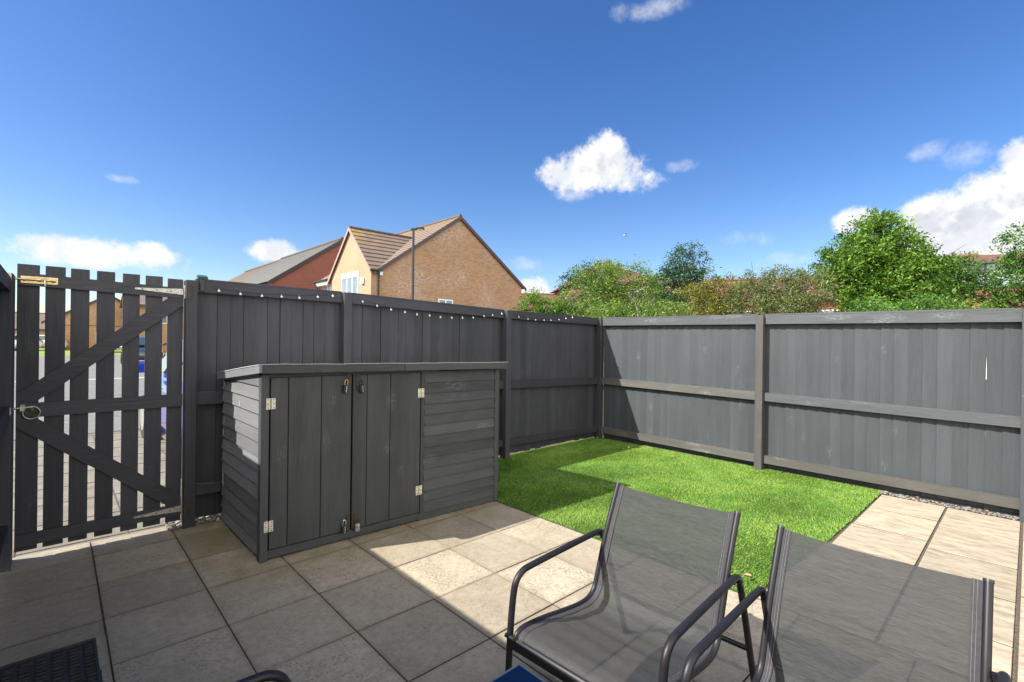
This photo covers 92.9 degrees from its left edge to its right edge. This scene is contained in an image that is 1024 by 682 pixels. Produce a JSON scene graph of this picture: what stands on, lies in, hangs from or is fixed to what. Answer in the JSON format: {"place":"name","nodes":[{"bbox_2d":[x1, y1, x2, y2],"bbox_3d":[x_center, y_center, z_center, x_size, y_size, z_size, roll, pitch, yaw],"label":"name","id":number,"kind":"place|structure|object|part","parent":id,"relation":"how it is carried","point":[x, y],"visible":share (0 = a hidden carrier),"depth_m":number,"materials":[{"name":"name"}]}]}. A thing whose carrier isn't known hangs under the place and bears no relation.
{"place":"outdoors","nodes":[
{"label":"outdoors","id":0,"kind":"place"},
{"bbox_2d":[15,348,166,355],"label":"verge","id":1,"kind":"structure","parent":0,"point":[67,352],"depth_m":41.33,"materials":[{"name":"green plant"}]},
{"bbox_2d":[15,335,44,348],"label":"parked car","id":2,"kind":"object","parent":1,"relation":"on","point":[41,343],"visible":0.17,"depth_m":44.58,"materials":[{"name":"silver metal"}]},
{"bbox_2d":[15,335,68,349],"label":"parked car","id":3,"kind":"object","parent":1,"relation":"on","point":[41,337],"visible":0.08,"depth_m":45.74,"materials":[{"name":"white paint"}]},
{"bbox_2d":[41,297,121,349],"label":"gabled house","id":4,"kind":"structure","parent":1,"relation":"on","point":[92,322],"depth_m":49.13,"materials":[{"name":"beige brick"}]},
{"bbox_2d":[119,294,166,351],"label":"distant brick house","id":5,"kind":"structure","parent":0,"point":[164,320],"depth_m":45.12,"materials":[{"name":"brown brick"}]},
{"bbox_2d":[162,316,166,323],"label":"window","id":6,"kind":"structure","parent":5,"relation":"in","point":[164,321],"depth_m":45.15,"materials":[{"name":"white plastic"}]},
{"bbox_2d":[229,259,280,283],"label":"brown roofed house","id":7,"kind":"structure","parent":0,"point":[246,274],"depth_m":47.03,"materials":[{"name":"red brick"}]},
{"bbox_2d":[241,237,343,289],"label":"red house","id":8,"kind":"structure","parent":0,"point":[305,268],"depth_m":34.04,"materials":[{"name":"brick"}]},
{"bbox_2d":[12,429,586,557],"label":"pavement","id":9,"kind":"structure","parent":0,"point":[91,478],"depth_m":4.55,"materials":[{"name":"concrete"}]},
{"bbox_2d":[139,347,182,466],"bbox_3d":[-3.790,0.693,6.668,2.050,1.460,4.124,1,0,-43],"label":"parked car","id":10,"kind":"object","parent":9,"relation":"on","point":[163,409],"visible":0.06,"depth_m":6.10,"materials":[{"name":"blue paint"}]},
{"bbox_3d":[-4.656,0.222,6.570,0.162,0.380,0.650,1,0,-43],"label":"window","id":11,"kind":"part","parent":10,"relation":"part of","materials":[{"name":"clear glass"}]},
{"bbox_2d":[14,355,603,437],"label":"road","id":12,"kind":"structure","parent":0,"point":[117,389],"depth_m":13.73,"materials":[{"name":"grey asphalt"}]},
{"bbox_2d":[14,427,139,440],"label":"kerb","id":13,"kind":"structure","parent":12,"relation":"on","point":[115,430],"depth_m":7.46,"materials":[{"name":"concrete"}]},
{"bbox_2d":[121,336,166,363],"bbox_3d":[-20.399,0.479,27.001,2.050,1.460,4.124,1,0,-33],"label":"parked car","id":14,"kind":"object","parent":12,"relation":"on","point":[141,347],"visible":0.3,"depth_m":26.01,"materials":[{"name":"paint"}]},
{"bbox_2d":[411,227,424,298],"bbox_3d":[-3.725,-1.491,18.998,0.524,5.877,0.240,1,0,0],"label":"street lamp","id":15,"kind":"object","parent":12,"relation":"on","point":[413,244],"visible":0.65,"depth_m":18.95,"materials":[{"name":"grey metal"}]},
{"bbox_2d":[312,214,526,310],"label":"tan house","id":16,"kind":"structure","parent":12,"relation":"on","point":[457,260],"depth_m":25.87,"materials":[{"name":"brick"}]},
{"bbox_2d":[341,275,357,292],"bbox_3d":[-8.270,-2.698,24.791,0.050,1.180,1.900,1,0,-43],"label":"window","id":17,"kind":"structure","parent":16,"relation":"in","point":[348,284],"depth_m":24.72,"materials":[{"name":"white plastic"}]},
{"bbox_2d":[438,299,452,303],"bbox_3d":[-3.567,-1.706,26.093,0.950,1.050,0.050,1,0,-43],"label":"window","id":18,"kind":"structure","parent":16,"relation":"in","point":[439,300],"depth_m":26.06,"materials":[{"name":"white plastic"}]},
{"bbox_2d":[551,265,663,313],"bbox_3d":[7.600,-2.450,40.445,6.951,8.020,9.743,1,0,-8],"label":"tree","id":19,"kind":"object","parent":12,"relation":"on","point":[574,291],"depth_m":36.92,"materials":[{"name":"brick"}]},
{"bbox_2d":[651,276,851,314],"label":"long terrace","id":20,"kind":"structure","parent":12,"relation":"on","point":[828,306],"depth_m":33.65,"materials":[{"name":"red brick"}]},
{"bbox_2d":[0,493,763,681],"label":"patio","id":21,"kind":"structure","parent":0,"point":[426,600],"depth_m":2.67,"materials":[{"name":"beige stone"}]},
{"bbox_2d":[0,637,101,681],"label":"doormat","id":22,"kind":"object","parent":21,"relation":"on","point":[77,662],"visible":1,"depth_m":2.10,"materials":[{"name":"black rubber"}]},
{"bbox_2d":[164,513,221,530],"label":"gravel","id":23,"kind":"structure","parent":21,"relation":"on","point":[173,525],"depth_m":3.76,"materials":[{"name":"grey gravel"}]},
{"bbox_2d":[235,670,290,681],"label":"garden chair","id":24,"kind":"object","parent":21,"relation":"on","point":[272,675],"visible":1,"depth_m":1.27,"materials":[{"name":"black metal"}]},
{"bbox_2d":[217,362,507,562],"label":"bike store","id":25,"kind":"structure","parent":21,"relation":"on","point":[303,458],"depth_m":3.55,"materials":[{"name":"paint"}]},
{"bbox_2d":[264,374,351,549],"bbox_3d":[-1.381,0.794,3.316,0.570,1.121,0.049,1,0,-41],"label":"door","id":26,"kind":"structure","parent":25,"relation":"in","point":[309,491],"depth_m":3.30,"materials":[{"name":"paint"}]},
{"bbox_2d":[341,520,346,533],"bbox_3d":[-1.187,1.314,3.445,0.034,0.094,0.034,4,-3,-43],"label":"padlock","id":27,"kind":"object","parent":25,"relation":"hanging from","point":[343,528],"visible":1,"depth_m":3.44,"materials":[{"name":"silver metal"}]},
{"bbox_2d":[342,379,348,392],"bbox_3d":[-1.173,0.319,3.444,0.034,0.094,0.033,10,-6,-43],"label":"padlock","id":28,"kind":"object","parent":25,"relation":"hanging from","point":[345,388],"visible":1,"depth_m":3.44,"materials":[{"name":"metal"}]},
{"bbox_2d":[355,518,359,531],"bbox_3d":[-1.113,1.325,3.508,0.034,0.094,0.034,1,0,-43],"label":"padlock","id":29,"kind":"object","parent":25,"relation":"hanging from","point":[357,526],"visible":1,"depth_m":3.50,"materials":[{"name":"metal"}]},
{"bbox_2d":[359,379,364,392],"bbox_3d":[-1.087,0.325,3.519,0.034,0.094,0.033,-6,4,-43],"label":"padlock","id":30,"kind":"object","parent":25,"relation":"hanging from","point":[361,388],"visible":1,"depth_m":3.51,"materials":[{"name":"silver metal"}]},
{"bbox_2d":[351,372,423,528],"bbox_3d":[-0.935,0.801,3.699,0.584,1.116,0.049,1,0,-41],"label":"door","id":31,"kind":"structure","parent":25,"relation":"in","point":[385,452],"depth_m":3.67,"materials":[{"name":"paint"}]},
{"bbox_2d":[181,278,603,528],"bbox_3d":[-0.566,0.512,5.518,5.312,1.946,0.127,1,0,-43],"label":"back fence","id":32,"kind":"object","parent":21,"relation":"on","point":[550,385],"visible":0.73,"depth_m":4.82,"materials":[{"name":"grey paint"}]},
{"bbox_2d":[13,264,192,552],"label":"garden gate","id":33,"kind":"structure","parent":32,"relation":"attached to","point":[53,409],"depth_m":3.34,"materials":[{"name":"grey paint"}]},
{"bbox_2d":[196,275,207,290],"bbox_3d":[-2.410,-0.451,3.788,0.070,0.131,0.077,1,0,-43],"label":"solar light","id":34,"kind":"object","parent":32,"relation":"attached to","point":[202,278],"visible":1,"depth_m":3.76,"materials":[{"name":"black plastic"}]},
{"bbox_2d":[212,286,573,320],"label":"string lights","id":35,"kind":"object","parent":32,"relation":"hanging from","point":[240,293],"visible":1,"depth_m":4.83,"materials":[{"name":"white plastic"}]},
{"bbox_2d":[489,663,545,681],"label":"side table","id":36,"kind":"object","parent":21,"relation":"on","point":[518,672],"visible":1,"depth_m":1.49,"materials":[{"name":"blue glass"}]},
{"bbox_2d":[504,482,755,681],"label":"garden chair","id":37,"kind":"object","parent":21,"relation":"on","point":[650,606],"visible":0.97,"depth_m":1.92,"materials":[{"name":"grey fabric"}]},
{"bbox_2d":[680,525,1010,681],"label":"garden chair","id":38,"kind":"object","parent":21,"relation":"on","point":[833,613],"visible":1,"depth_m":1.52,"materials":[{"name":"black fabric"}]},
{"bbox_2d":[0,0,1023,312],"label":"sky","id":39,"kind":"structure","parent":0,"point":[221,140],"materials":[{"name":"blue"}]},
{"bbox_2d":[24,494,1023,681],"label":"patio base","id":40,"kind":"object","parent":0,"point":[1014,672],"visible":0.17,"depth_m":2.99,"materials":[{"name":"grey concrete"}]},
{"bbox_2d":[0,264,14,572],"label":"fence","id":41,"kind":"object","parent":40,"relation":"on","point":[7,323],"visible":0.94,"depth_m":2.96,"materials":[{"name":"grey paint"}]},
{"bbox_2d":[601,308,1023,522],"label":"side fence","id":42,"kind":"object","parent":40,"relation":"on","point":[926,405],"visible":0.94,"depth_m":5.04,"materials":[{"name":"paint"}]},
{"bbox_2d":[521,293,561,312],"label":"red roofed house","id":43,"kind":"structure","parent":0,"point":[551,296],"depth_m":42.62,"materials":[{"name":"brick"}]},
{"bbox_2d":[497,437,882,595],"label":"artificial grass","id":44,"kind":"structure","parent":0,"point":[571,446],"depth_m":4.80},
{"bbox_2d":[758,495,1023,681],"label":"path","id":45,"kind":"structure","parent":0,"point":[967,544],"depth_m":3.53,"materials":[{"name":"beige stone"}]},
{"bbox_2d":[879,490,1018,520],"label":"gravel","id":46,"kind":"structure","parent":0,"point":[967,508],"depth_m":4.38,"materials":[{"name":"grey gravel"}]},
{"label":"ground","id":47,"kind":"structure","parent":0,"visible":0},
{"bbox_2d":[15,312,44,334],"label":"bungalow","id":48,"kind":"object","parent":47,"relation":"on","point":[42,326],"visible":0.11,"depth_m":74.02,"materials":[{"name":"beige brick"}]},
{"bbox_2d":[508,286,580,315],"bbox_3d":[0.931,-0.069,15.073,2.391,3.225,1.814,1,0,-11],"label":"laurel bush","id":49,"kind":"object","parent":47,"relation":"on","point":[541,306],"visible":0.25,"depth_m":14.85,"materials":[{"name":"green plant"}]},
{"bbox_2d":[550,257,624,316],"bbox_3d":[2.797,-0.810,18.290,3.034,4.750,3.071,1,0,-43],"label":"tree","id":50,"kind":"object","parent":47,"relation":"on","point":[573,296],"visible":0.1,"depth_m":17.88,"materials":[{"name":"green plant"}]},
{"bbox_2d":[553,254,671,317],"bbox_3d":[3.150,-0.591,14.888,3.833,4.327,2.756,1,0,-4],"label":"hawthorn tree","id":51,"kind":"object","parent":47,"relation":"on","point":[601,286],"visible":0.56,"depth_m":14.68,"materials":[{"name":"green plant"}]},
{"bbox_2d":[579,298,695,317],"bbox_3d":[2.852,0.276,11.036,2.783,2.592,1.540,1,0,-3],"label":"shrub","id":52,"kind":"object","parent":47,"relation":"on","point":[646,310],"visible":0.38,"depth_m":10.81,"materials":[{"name":"green plant"}]},
{"bbox_2d":[632,239,727,315],"bbox_3d":[5.779,-0.959,16.805,3.568,5.125,2.723,1,0,3],"label":"oak tree","id":53,"kind":"object","parent":47,"relation":"on","point":[675,274],"visible":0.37,"depth_m":16.70,"materials":[{"name":"green plant"}]},
{"bbox_2d":[659,269,764,315],"bbox_3d":[5.058,-0.119,12.213,3.379,3.436,2.367,1,0,-9],"label":"rust bush","id":54,"kind":"object","parent":47,"relation":"on","point":[716,308],"visible":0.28,"depth_m":12.24,"materials":[{"name":"green plant"}]},
{"bbox_2d":[720,259,842,314],"bbox_3d":[6.341,-0.181,11.403,2.932,3.594,2.296,1,0,-20],"label":"willow bush","id":55,"kind":"object","parent":47,"relation":"on","point":[778,303],"visible":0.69,"depth_m":11.20,"materials":[{"name":"green plant"}]},
{"bbox_2d":[808,206,967,311],"bbox_3d":[9.974,-0.980,12.828,3.757,5.286,2.720,1,0,-14],"label":"ash tree","id":56,"kind":"object","parent":47,"relation":"on","point":[886,265],"visible":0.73,"depth_m":12.42,"materials":[{"name":"green plant"}]},
{"bbox_2d":[843,289,969,311],"bbox_3d":[8.014,0.274,10.007,2.930,2.730,1.708,1,0,-3],"label":"shrub","id":57,"kind":"object","parent":47,"relation":"on","point":[919,303],"visible":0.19,"depth_m":9.81,"materials":[{"name":"green plant"}]},
{"bbox_2d":[919,250,1015,308],"bbox_3d":[14.070,-0.589,15.475,3.452,4.596,2.271,1,0,-19],"label":"rowan tree","id":58,"kind":"object","parent":47,"relation":"on","point":[966,290],"visible":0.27,"depth_m":15.21,"materials":[{"name":"green plant"}]},
{"bbox_2d":[928,291,1021,309],"bbox_3d":[10.588,0.267,11.015,3.042,2.807,1.454,1,0,0],"label":"shrub","id":59,"kind":"object","parent":47,"relation":"on","point":[965,307],"visible":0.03,"depth_m":10.80,"materials":[{"name":"green plant"}]},
{"bbox_2d":[932,253,1023,308],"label":"bay windowed house","id":60,"kind":"structure","parent":47,"relation":"on","point":[987,257],"depth_m":24.23,"materials":[{"name":"red brick"}]},
{"bbox_2d":[957,260,1023,289],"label":"window","id":61,"kind":"structure","parent":60,"relation":"in","point":[990,264],"depth_m":24.13,"materials":[{"name":"white"}]},
{"bbox_2d":[975,221,1023,308],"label":"edge tree","id":62,"kind":"object","parent":47,"relation":"on","point":[1011,260],"visible":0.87,"depth_m":10.63,"materials":[{"name":"green plant"}]}
]}

